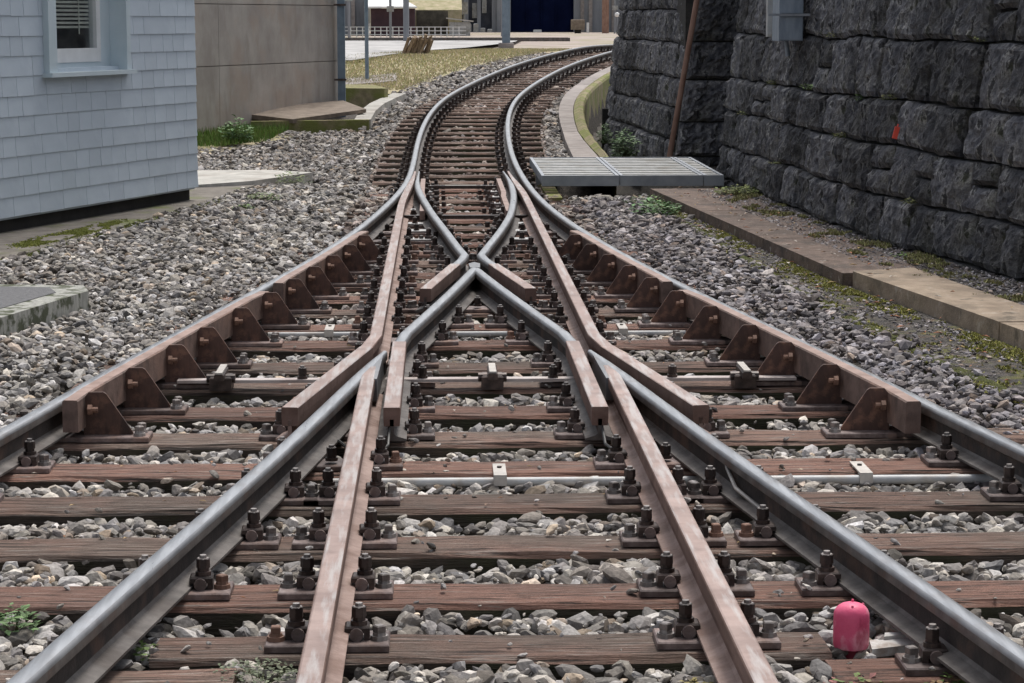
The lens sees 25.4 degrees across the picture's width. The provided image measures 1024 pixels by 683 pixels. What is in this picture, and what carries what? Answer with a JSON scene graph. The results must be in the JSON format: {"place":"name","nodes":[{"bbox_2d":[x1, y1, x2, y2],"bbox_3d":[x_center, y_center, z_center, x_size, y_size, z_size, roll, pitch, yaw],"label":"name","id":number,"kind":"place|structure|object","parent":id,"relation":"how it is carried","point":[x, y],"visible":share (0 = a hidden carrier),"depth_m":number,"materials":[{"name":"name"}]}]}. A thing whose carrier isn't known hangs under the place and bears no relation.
{"place":"outdoors","nodes":[
{"label":"outdoors","id":0,"kind":"place"},
{"bbox_2d":[345,0,368,35],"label":"grey building","id":1,"kind":"structure","parent":0,"point":[357,13],"depth_m":110.67,"materials":[{"name":"concrete"}]},
{"bbox_2d":[368,0,416,35],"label":"service shed","id":2,"kind":"structure","parent":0,"point":[379,15],"depth_m":108.80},
{"bbox_2d":[370,0,461,33],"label":"grass bank","id":3,"kind":"structure","parent":0,"point":[453,8],"depth_m":113.24,"materials":[{"name":"plant"}]},
{"bbox_2d":[345,40,517,59],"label":"pavement","id":4,"kind":"structure","parent":0,"point":[355,47],"depth_m":61.74,"materials":[{"name":"concrete"}]},
{"bbox_2d":[345,37,569,40],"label":"yard rail","id":5,"kind":"object","parent":4,"relation":"on","point":[478,38],"visible":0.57,"depth_m":75.88,"materials":[{"name":"metal"}]},
{"bbox_2d":[345,47,571,93],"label":"grass ground","id":6,"kind":"structure","parent":0,"point":[444,74],"depth_m":45.87,"materials":[{"name":"plant"}]},
{"bbox_2d":[401,34,433,55],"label":"timber stack","id":7,"kind":"object","parent":6,"relation":"on","point":[415,44],"visible":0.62,"depth_m":50.10,"materials":[{"name":"brown wood"}]},
{"bbox_2d":[345,31,617,49],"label":"yard ground","id":8,"kind":"structure","parent":0,"point":[581,39],"depth_m":99.73,"materials":[{"name":"concrete"}]},
{"bbox_2d":[416,11,447,35],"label":"embankment wall","id":9,"kind":"structure","parent":8,"relation":"on","point":[431,20],"depth_m":110.85,"materials":[{"name":"concrete"}]},
{"bbox_2d":[462,0,620,31],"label":"depot building","id":10,"kind":"structure","parent":8,"relation":"on","point":[542,15],"depth_m":139.06,"materials":[{"name":"white paint"}]},
{"bbox_2d":[511,0,572,31],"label":"door","id":11,"kind":"structure","parent":10,"relation":"in","point":[526,15],"depth_m":139.21,"materials":[{"name":"blue metal"}]},
{"bbox_2d":[3,23,1016,670],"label":"ground","id":12,"kind":"structure","parent":0,"point":[595,125],"depth_m":24.99,"materials":[{"name":"grey gravel"}]},
{"bbox_2d":[0,284,88,336],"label":"platform","id":13,"kind":"structure","parent":12,"relation":"on","point":[22,307],"depth_m":12.75,"materials":[{"name":"concrete"}]},
{"bbox_2d":[0,0,198,232],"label":"shingled building","id":14,"kind":"structure","parent":12,"relation":"on","point":[98,109],"depth_m":19.00,"materials":[{"name":"blue"}]},
{"bbox_2d":[42,0,137,77],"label":"window","id":15,"kind":"structure","parent":14,"relation":"in","point":[90,33],"depth_m":18.96,"materials":[{"name":"white paint"}]},
{"bbox_2d":[0,635,236,682],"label":"sleeper","id":16,"kind":"object","parent":12,"relation":"on","point":[190,676],"visible":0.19,"depth_m":5.90,"materials":[{"name":"brown wood"}]},
{"bbox_2d":[0,185,255,267],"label":"concrete platform","id":17,"kind":"structure","parent":12,"relation":"on","point":[202,194],"depth_m":18.67,"materials":[{"name":"grey concrete"}]},
{"bbox_2d":[6,219,150,248],"bbox_3d":[-3.380,-0.850,17.696,0.455,0.007,2.568,2,8,14],"label":"moss","id":18,"kind":"object","parent":17,"relation":"on","point":[75,232],"visible":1,"depth_m":17.53,"materials":[{"name":"green plant"}]},
{"bbox_2d":[197,135,291,152],"bbox_3d":[-3.976,-2.470,28.410,1.578,0.103,3.194,3,9,20],"label":"grass bed","id":19,"kind":"object","parent":12,"relation":"on","point":[235,145],"visible":0.16,"depth_m":28.19,"materials":[{"name":"plant"}]},
{"bbox_2d":[197,121,288,146],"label":"grass","id":20,"kind":"structure","parent":19,"relation":"on","point":[206,137],"depth_m":28.68,"materials":[{"name":"green plant"}]},
{"bbox_2d":[195,170,312,187],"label":"pale slab","id":21,"kind":"structure","parent":12,"relation":"on","point":[213,178],"depth_m":23.40,"materials":[{"name":"concrete"}]},
{"bbox_2d":[194,0,337,132],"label":"concrete panel wall","id":22,"kind":"structure","parent":12,"relation":"on","point":[255,56],"depth_m":30.88,"materials":[{"name":"grey concrete"}]},
{"bbox_2d":[251,100,368,134],"bbox_3d":[-2.792,-3.045,31.612,1.670,0.500,3.000,0,8,-2],"label":"cellar hatch","id":23,"kind":"object","parent":12,"relation":"on","point":[306,117],"visible":0.65,"depth_m":30.61,"materials":[{"name":"concrete"}]},
{"bbox_2d":[333,0,346,116],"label":"steel post","id":24,"kind":"object","parent":12,"relation":"on","point":[341,5],"visible":0.86,"depth_m":33.12,"materials":[{"name":"metal"}]},
{"bbox_2d":[346,84,387,106],"bbox_3d":[-2.579,-3.852,36.584,1.029,0.500,2.638,-2,8,-14],"label":"concrete ledge","id":25,"kind":"object","parent":12,"relation":"on","point":[361,95],"visible":0.29,"depth_m":35.53,"materials":[{"name":"concrete"}]},
{"bbox_2d":[354,93,405,129],"bbox_3d":[-1.971,-3.376,33.717,0.330,0.405,6.024,0,8,2],"label":"kerb strip","id":26,"kind":"object","parent":12,"relation":"on","point":[374,109],"visible":0.45,"depth_m":33.62,"materials":[{"name":"concrete"}]},
{"bbox_2d":[90,129,705,241],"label":"ballast","id":27,"kind":"structure","parent":12,"relation":"on","point":[338,192],"depth_m":20.72,"materials":[{"name":"gravel"}]},
{"bbox_2d":[376,158,533,174],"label":"sleeper","id":28,"kind":"object","parent":27,"relation":"on","point":[444,171],"visible":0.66,"depth_m":24.71,"materials":[{"name":"brown wood"}]},
{"bbox_2d":[374,164,535,180],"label":"sleeper","id":29,"kind":"object","parent":27,"relation":"on","point":[444,177],"visible":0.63,"depth_m":24.06,"materials":[{"name":"brown wood"}]},
{"bbox_2d":[378,153,531,168],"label":"sleeper","id":30,"kind":"object","parent":27,"relation":"on","point":[442,165],"visible":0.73,"depth_m":25.37,"materials":[{"name":"brown wood"}]},
{"bbox_2d":[380,147,529,162],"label":"sleeper","id":31,"kind":"object","parent":27,"relation":"on","point":[453,160],"visible":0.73,"depth_m":26.03,"materials":[{"name":"brown wood"}]},
{"bbox_2d":[349,212,562,233],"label":"sleeper","id":32,"kind":"object","parent":27,"relation":"on","point":[467,229],"visible":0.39,"depth_m":18.44,"materials":[{"name":"brown wood"}]},
{"bbox_2d":[365,187,559,205],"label":"sleeper","id":33,"kind":"object","parent":27,"relation":"on","point":[463,202],"visible":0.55,"depth_m":21.17,"materials":[{"name":"brown wood"}]},
{"bbox_2d":[382,142,544,157],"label":"sleeper","id":34,"kind":"object","parent":27,"relation":"on","point":[449,154],"visible":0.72,"depth_m":26.68,"materials":[{"name":"brown wood"}]},
{"bbox_2d":[323,219,604,241],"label":"sleeper","id":35,"kind":"object","parent":27,"relation":"on","point":[416,230],"visible":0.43,"depth_m":17.80,"materials":[{"name":"red wood"}]},
{"bbox_2d":[385,137,542,151],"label":"sleeper","id":36,"kind":"object","parent":27,"relation":"on","point":[479,149],"visible":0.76,"depth_m":27.35,"materials":[{"name":"brown wood"}]},
{"bbox_2d":[387,132,541,146],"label":"sleeper","id":37,"kind":"object","parent":27,"relation":"on","point":[456,144],"visible":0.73,"depth_m":27.99,"materials":[{"name":"brown wood"}]},
{"bbox_2d":[372,170,556,188],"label":"sleeper","id":38,"kind":"object","parent":27,"relation":"on","point":[381,184],"visible":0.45,"depth_m":23.43,"materials":[{"name":"brown wood"}]},
{"bbox_2d":[357,193,571,211],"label":"sleeper","id":39,"kind":"object","parent":27,"relation":"on","point":[471,208],"visible":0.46,"depth_m":20.49,"materials":[{"name":"red wood"}]},
{"bbox_2d":[390,127,540,141],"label":"sleeper","id":40,"kind":"object","parent":27,"relation":"on","point":[450,139],"visible":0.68,"depth_m":28.64,"materials":[{"name":"brown wood"}]},
{"bbox_2d":[370,182,561,198],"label":"sleeper","id":41,"kind":"object","parent":27,"relation":"on","point":[493,191],"visible":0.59,"depth_m":21.87,"materials":[{"name":"red wood"}]},
{"bbox_2d":[507,171,710,433],"bbox_3d":[0.231,-0.664,15.965,0.349,0.135,14.032,0,8,-3],"label":"switch rail","id":42,"kind":"object","parent":41,"relation":"on","point":[582,328],"visible":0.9,"depth_m":11.53,"materials":[{"name":"brown metal"}]},
{"bbox_2d":[391,185,539,218],"bbox_3d":[-0.444,-1.274,20.602,1.240,0.030,3.440,0,8,-2],"label":"stretcher bar","id":43,"kind":"object","parent":42,"relation":"attached to","point":[463,216],"visible":0.57,"depth_m":18.91,"materials":[{"name":"metal"}]},
{"bbox_2d":[393,123,540,136],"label":"sleeper","id":44,"kind":"object","parent":27,"relation":"on","point":[470,134],"visible":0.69,"depth_m":29.30,"materials":[{"name":"brown wood"}]},
{"bbox_2d":[284,52,612,134],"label":"ballast","id":45,"kind":"structure","parent":12,"relation":"on","point":[422,93],"depth_m":37.07,"materials":[{"name":"gravel"}]},
{"bbox_2d":[396,119,540,131],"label":"sleeper","id":46,"kind":"object","parent":45,"relation":"on","point":[492,129],"visible":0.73,"depth_m":29.96,"materials":[{"name":"brown wood"}]},
{"bbox_2d":[400,114,540,127],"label":"sleeper","id":47,"kind":"object","parent":45,"relation":"on","point":[452,125],"visible":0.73,"depth_m":30.63,"materials":[{"name":"brown wood"}]},
{"bbox_2d":[148,598,832,682],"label":"sleeper","id":48,"kind":"object","parent":12,"relation":"on","point":[665,645],"visible":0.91,"depth_m":6.15,"materials":[{"name":"brown wood"}]},
{"bbox_2d":[0,432,983,496],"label":"sleeper","id":49,"kind":"object","parent":12,"relation":"on","point":[49,473],"visible":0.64,"depth_m":8.55,"materials":[{"name":"red wood"}]},
{"bbox_2d":[0,419,1023,682],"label":"ballast","id":50,"kind":"structure","parent":12,"relation":"on","point":[28,641],"depth_m":7.11,"materials":[{"name":"gravel"}]},
{"bbox_2d":[0,602,42,635],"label":"weed","id":51,"kind":"object","parent":50,"relation":"on","point":[24,616],"visible":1,"depth_m":6.37,"materials":[{"name":"green plant"}]},
{"bbox_2d":[211,658,298,682],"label":"weed","id":52,"kind":"object","parent":50,"relation":"on","point":[256,674],"visible":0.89,"depth_m":5.96,"materials":[{"name":"green plant"}]},
{"bbox_2d":[333,461,997,486],"bbox_3d":[0.633,0.495,8.537,2.600,0.052,0.225,0,8,-2],"label":"bar","id":53,"kind":"object","parent":50,"relation":"on","point":[501,478],"visible":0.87,"depth_m":8.45,"materials":[{"name":"metal"}]},
{"bbox_2d":[833,599,869,658],"bbox_3d":[0.920,0.792,6.176,0.098,0.184,0.098,0,8,-2],"label":"plastic container","id":54,"kind":"object","parent":50,"relation":"on","point":[851,621],"visible":0.97,"depth_m":6.13,"materials":[{"name":"pink plastic"}]},
{"bbox_2d":[869,632,918,656],"bbox_3d":[1.039,0.826,6.224,0.184,0.034,0.102,-3,9,-21],"label":"scrap bracket","id":55,"kind":"object","parent":50,"relation":"on","point":[892,643],"visible":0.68,"depth_m":6.19,"materials":[{"name":"metal"}]},
{"bbox_2d":[0,232,1023,432],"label":"ballast","id":56,"kind":"structure","parent":12,"relation":"on","point":[108,282],"depth_m":12.87,"materials":[{"name":"gravel"}]},
{"bbox_2d":[62,291,310,442],"bbox_3d":[-1.444,0.063,10.799,0.342,0.193,3.657,1,8,6],"label":"guard rail","id":57,"kind":"object","parent":56,"relation":"on","point":[93,411],"visible":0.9,"depth_m":10.41,"materials":[{"name":"metal"}]},
{"bbox_2d":[144,320,731,361],"bbox_3d":[-0.182,0.030,11.873,3.456,0.281,0.273,0,8,-2],"label":"sleeper","id":58,"kind":"object","parent":56,"relation":"on","point":[445,345],"visible":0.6,"depth_m":11.78,"materials":[{"name":"red wood"}]},
{"bbox_2d":[166,304,721,340],"bbox_3d":[-0.238,-0.063,12.534,3.318,0.281,0.273,0,8,-2],"label":"sleeper","id":59,"kind":"object","parent":56,"relation":"on","point":[460,323],"visible":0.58,"depth_m":12.48,"materials":[{"name":"red wood"}]},
{"bbox_2d":[98,340,799,377],"bbox_3d":[-0.186,0.138,11.139,3.656,0.281,0.274,0,8,-2],"label":"sleeper","id":60,"kind":"object","parent":56,"relation":"on","point":[527,369],"visible":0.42,"depth_m":11.07,"materials":[{"name":"brown wood"}]},
{"bbox_2d":[320,227,583,250],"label":"sleeper","id":61,"kind":"object","parent":56,"relation":"on","point":[420,241],"visible":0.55,"depth_m":17.11,"materials":[{"name":"red wood"}]},
{"bbox_2d":[71,358,844,407],"bbox_3d":[-0.134,0.221,10.547,3.785,0.281,0.272,0,8,-2],"label":"sleeper","id":62,"kind":"object","parent":56,"relation":"on","point":[240,392],"visible":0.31,"depth_m":10.46,"materials":[{"name":"brown wood"}]},
{"bbox_2d":[177,362,795,390],"bbox_3d":[-0.111,0.159,10.458,2.840,0.105,0.260,0,8,-2],"label":"tie bar","id":63,"kind":"object","parent":62,"relation":"on","point":[743,375],"visible":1,"depth_m":10.43,"materials":[{"name":"metal"}]},
{"bbox_2d":[222,277,706,309],"bbox_3d":[-0.278,-0.247,13.821,2.962,0.281,0.273,0,8,-2],"label":"sleeper","id":64,"kind":"object","parent":56,"relation":"on","point":[549,288],"visible":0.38,"depth_m":13.76,"materials":[{"name":"red wood"}]},
{"bbox_2d":[377,262,479,440],"bbox_3d":[-0.423,-0.054,11.669,0.265,0.136,5.430,0,8,3],"label":"crossing rail","id":65,"kind":"object","parent":64,"relation":"on","point":[424,326],"visible":0.94,"depth_m":11.02,"materials":[{"name":"metal"}]},
{"bbox_2d":[413,171,468,311],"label":"curved switch rail","id":66,"kind":"object","parent":64,"relation":"on","point":[439,285],"visible":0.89,"depth_m":15.08,"materials":[{"name":"metal"}]},
{"bbox_2d":[477,171,540,311],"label":"curved switch rail","id":67,"kind":"object","parent":64,"relation":"on","point":[516,285],"visible":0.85,"depth_m":15.12,"materials":[{"name":"metal"}]},
{"bbox_2d":[468,266,612,439],"bbox_3d":[0.127,-0.048,11.634,0.265,0.135,5.324,-1,8,-6],"label":"crossing rail","id":68,"kind":"object","parent":64,"relation":"on","point":[589,402],"visible":0.91,"depth_m":11.05,"materials":[{"name":"metal"}]},
{"bbox_2d":[298,236,637,260],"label":"sleeper","id":69,"kind":"object","parent":56,"relation":"on","point":[520,251],"visible":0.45,"depth_m":16.43,"materials":[{"name":"red wood"}]},
{"bbox_2d":[190,290,751,324],"bbox_3d":[-0.223,-0.155,13.179,3.246,0.281,0.272,0,8,-2],"label":"sleeper","id":70,"kind":"object","parent":56,"relation":"on","point":[478,312],"visible":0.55,"depth_m":13.11,"materials":[{"name":"brown wood"}]},
{"bbox_2d":[273,231,386,313],"bbox_3d":[-1.066,-0.475,14.586,0.336,0.193,3.226,1,8,5],"label":"guard rail","id":71,"kind":"object","parent":70,"relation":"on","point":[322,276],"visible":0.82,"depth_m":14.08,"materials":[{"name":"metal"}]},
{"bbox_2d":[558,230,672,311],"bbox_3d":[0.541,-0.482,14.640,0.336,0.193,3.221,-1,8,-8],"label":"guard rail","id":72,"kind":"object","parent":70,"relation":"on","point":[619,274],"visible":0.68,"depth_m":13.85,"materials":[{"name":"metal"}]},
{"bbox_2d":[292,245,650,271],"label":"sleeper","id":73,"kind":"object","parent":56,"relation":"on","point":[512,262],"visible":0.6,"depth_m":15.76,"materials":[{"name":"brown wood"}]},
{"bbox_2d":[4,381,939,432],"bbox_3d":[-0.150,0.317,9.863,4.079,0.281,0.273,0,8,-2],"label":"sleeper","id":74,"kind":"object","parent":56,"relation":"on","point":[553,411],"visible":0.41,"depth_m":9.78,"materials":[{"name":"red wood"}]},
{"bbox_2d":[637,290,920,437],"bbox_3d":[1.155,0.060,10.818,0.338,0.193,3.788,-1,8,-10],"label":"guard rail","id":75,"kind":"object","parent":74,"relation":"on","point":[879,408],"visible":0.94,"depth_m":10.44,"materials":[{"name":"metal"}]},
{"bbox_2d":[281,255,666,280],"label":"sleeper","id":76,"kind":"object","parent":56,"relation":"on","point":[530,272],"visible":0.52,"depth_m":15.09,"materials":[{"name":"red wood"}]},
{"bbox_2d":[256,266,695,295],"bbox_3d":[-0.272,-0.339,14.476,2.868,0.281,0.270,0,8,-2],"label":"sleeper","id":77,"kind":"object","parent":56,"relation":"on","point":[535,282],"visible":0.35,"depth_m":14.42,"materials":[{"name":"red wood"}]},
{"bbox_2d":[268,323,685,337],"bbox_3d":[-0.191,-0.064,12.464,2.270,0.050,0.223,0,8,-2],"label":"conduit","id":78,"kind":"object","parent":56,"relation":"on","point":[330,332],"visible":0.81,"depth_m":12.37,"materials":[{"name":"metal"}]},
{"bbox_2d":[0,550,1023,637],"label":"sleeper","id":79,"kind":"object","parent":12,"relation":"on","point":[207,598],"visible":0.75,"depth_m":6.66,"materials":[{"name":"red wood"}]},
{"bbox_2d":[6,351,387,682],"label":"crossing rail","id":80,"kind":"object","parent":79,"relation":"on","point":[103,637],"visible":0.9,"depth_m":6.66,"materials":[{"name":"metal"}]},
{"bbox_2d":[0,44,612,476],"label":"stock rail","id":81,"kind":"object","parent":79,"relation":"on","point":[42,426],"visible":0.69,"depth_m":11.72,"materials":[{"name":"metal"}]},
{"bbox_2d":[503,51,1023,493],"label":"stock rail","id":82,"kind":"object","parent":79,"relation":"on","point":[988,452],"visible":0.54,"depth_m":9.05,"materials":[{"name":"metal"}]},
{"bbox_2d":[587,350,1023,682],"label":"crossing rail","id":83,"kind":"object","parent":79,"relation":"on","point":[908,603],"visible":0.88,"depth_m":6.73,"materials":[{"name":"metal"}]},
{"bbox_2d":[0,504,1023,584],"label":"sleeper","id":84,"kind":"object","parent":12,"relation":"on","point":[387,547],"visible":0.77,"depth_m":7.30,"materials":[{"name":"brown wood"}]},
{"bbox_2d":[295,356,383,682],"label":"straight rail","id":85,"kind":"object","parent":84,"relation":"on","point":[323,655],"visible":0.95,"depth_m":6.77,"materials":[{"name":"metal"}]},
{"bbox_2d":[592,353,778,682],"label":"straight rail","id":86,"kind":"object","parent":84,"relation":"on","point":[732,649],"visible":0.93,"depth_m":6.74,"materials":[{"name":"metal"}]},
{"bbox_2d":[0,463,1023,539],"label":"sleeper","id":87,"kind":"object","parent":12,"relation":"on","point":[1004,496],"visible":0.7,"depth_m":7.94,"materials":[{"name":"brown wood"}]},
{"bbox_2d":[32,406,1023,463],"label":"sleeper","id":88,"kind":"object","parent":12,"relation":"on","point":[561,437],"visible":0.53,"depth_m":9.15,"materials":[{"name":"brown wood"}]},
{"bbox_2d":[276,171,415,440],"bbox_3d":[-0.803,-0.659,15.931,0.345,0.135,14.032,0,8,0],"label":"switch rail","id":89,"kind":"object","parent":88,"relation":"on","point":[301,408],"visible":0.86,"depth_m":11.02,"materials":[{"name":"brown metal"}]},
{"bbox_2d":[533,173,624,212],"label":"drain wall","id":90,"kind":"structure","parent":12,"relation":"on","point":[550,190],"depth_m":21.91,"materials":[{"name":"concrete"}]},
{"bbox_2d":[530,157,723,185],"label":"grating walkway","id":91,"kind":"structure","parent":90,"relation":"on","point":[620,171],"depth_m":22.33,"materials":[{"name":"grey metal"}]},
{"bbox_2d":[559,66,610,156],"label":"curve path","id":92,"kind":"structure","parent":12,"relation":"on","point":[575,144],"depth_m":30.49,"materials":[{"name":"concrete"}]},
{"bbox_2d":[574,72,616,196],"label":"mossy curb","id":93,"kind":"structure","parent":12,"relation":"on","point":[594,93],"depth_m":34.36,"materials":[{"name":"concrete"}]},
{"bbox_2d":[601,0,744,166],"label":"masonry wall","id":94,"kind":"structure","parent":12,"relation":"on","point":[648,49],"depth_m":26.94,"materials":[{"name":"grey stone"}]},
{"bbox_2d":[667,0,699,156],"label":"leaning pole","id":95,"kind":"object","parent":12,"relation":"on","point":[683,78],"visible":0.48,"depth_m":25.71,"materials":[{"name":"metal"}]},
{"bbox_2d":[697,221,1023,391],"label":"verge","id":96,"kind":"structure","parent":12,"relation":"on","point":[988,367],"depth_m":12.20,"materials":[{"name":"soil"}]},
{"bbox_2d":[15,187,1008,597],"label":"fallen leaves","id":97,"kind":"object","parent":96,"relation":"on","point":[745,311],"visible":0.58,"depth_m":13.92,"materials":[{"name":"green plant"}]},
{"bbox_2d":[650,188,919,286],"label":"brown walkway","id":98,"kind":"structure","parent":96,"relation":"on","point":[809,255],"depth_m":16.90,"materials":[{"name":"concrete"}]},
{"bbox_2d":[632,200,1023,426],"bbox_3d":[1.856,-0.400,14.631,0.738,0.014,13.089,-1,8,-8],"label":"moss","id":99,"kind":"object","parent":96,"relation":"on","point":[990,343],"visible":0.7,"depth_m":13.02,"materials":[{"name":"green plant"}]},
{"bbox_2d":[679,188,1023,404],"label":"verge grit","id":100,"kind":"object","parent":96,"relation":"on","point":[989,290],"visible":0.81,"depth_m":14.17,"materials":[{"name":"stone"}]},
{"bbox_2d":[853,267,1023,348],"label":"tan walkway","id":101,"kind":"structure","parent":96,"relation":"on","point":[962,305],"depth_m":12.91,"materials":[{"name":"beige concrete"}]},
{"bbox_2d":[714,0,1023,280],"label":"masonry wall","id":102,"kind":"structure","parent":12,"relation":"on","point":[949,160],"depth_m":16.24,"materials":[{"name":"grey stone"}]},
{"bbox_2d":[766,0,809,55],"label":"junction box","id":103,"kind":"object","parent":102,"relation":"attached to","point":[784,21],"visible":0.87,"depth_m":19.34,"materials":[{"name":"metal"}]},
{"bbox_2d":[780,0,802,39],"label":"box door","id":104,"kind":"structure","parent":103,"relation":"in","point":[790,26],"depth_m":19.33,"materials":[{"name":"metal"}]},
{"bbox_2d":[825,622,1023,682],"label":"sleeper","id":105,"kind":"object","parent":12,"relation":"on","point":[911,664],"visible":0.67,"depth_m":5.95,"materials":[{"name":"red wood"}]},
{"bbox_2d":[746,190,1023,302],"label":"wall foot soil","id":106,"kind":"structure","parent":0,"point":[905,250],"depth_m":14.43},
{"bbox_2d":[697,187,1023,300],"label":"moss","id":107,"kind":"object","parent":106,"relation":"on","point":[918,257],"visible":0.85,"depth_m":15.68,"materials":[{"name":"green plant"}]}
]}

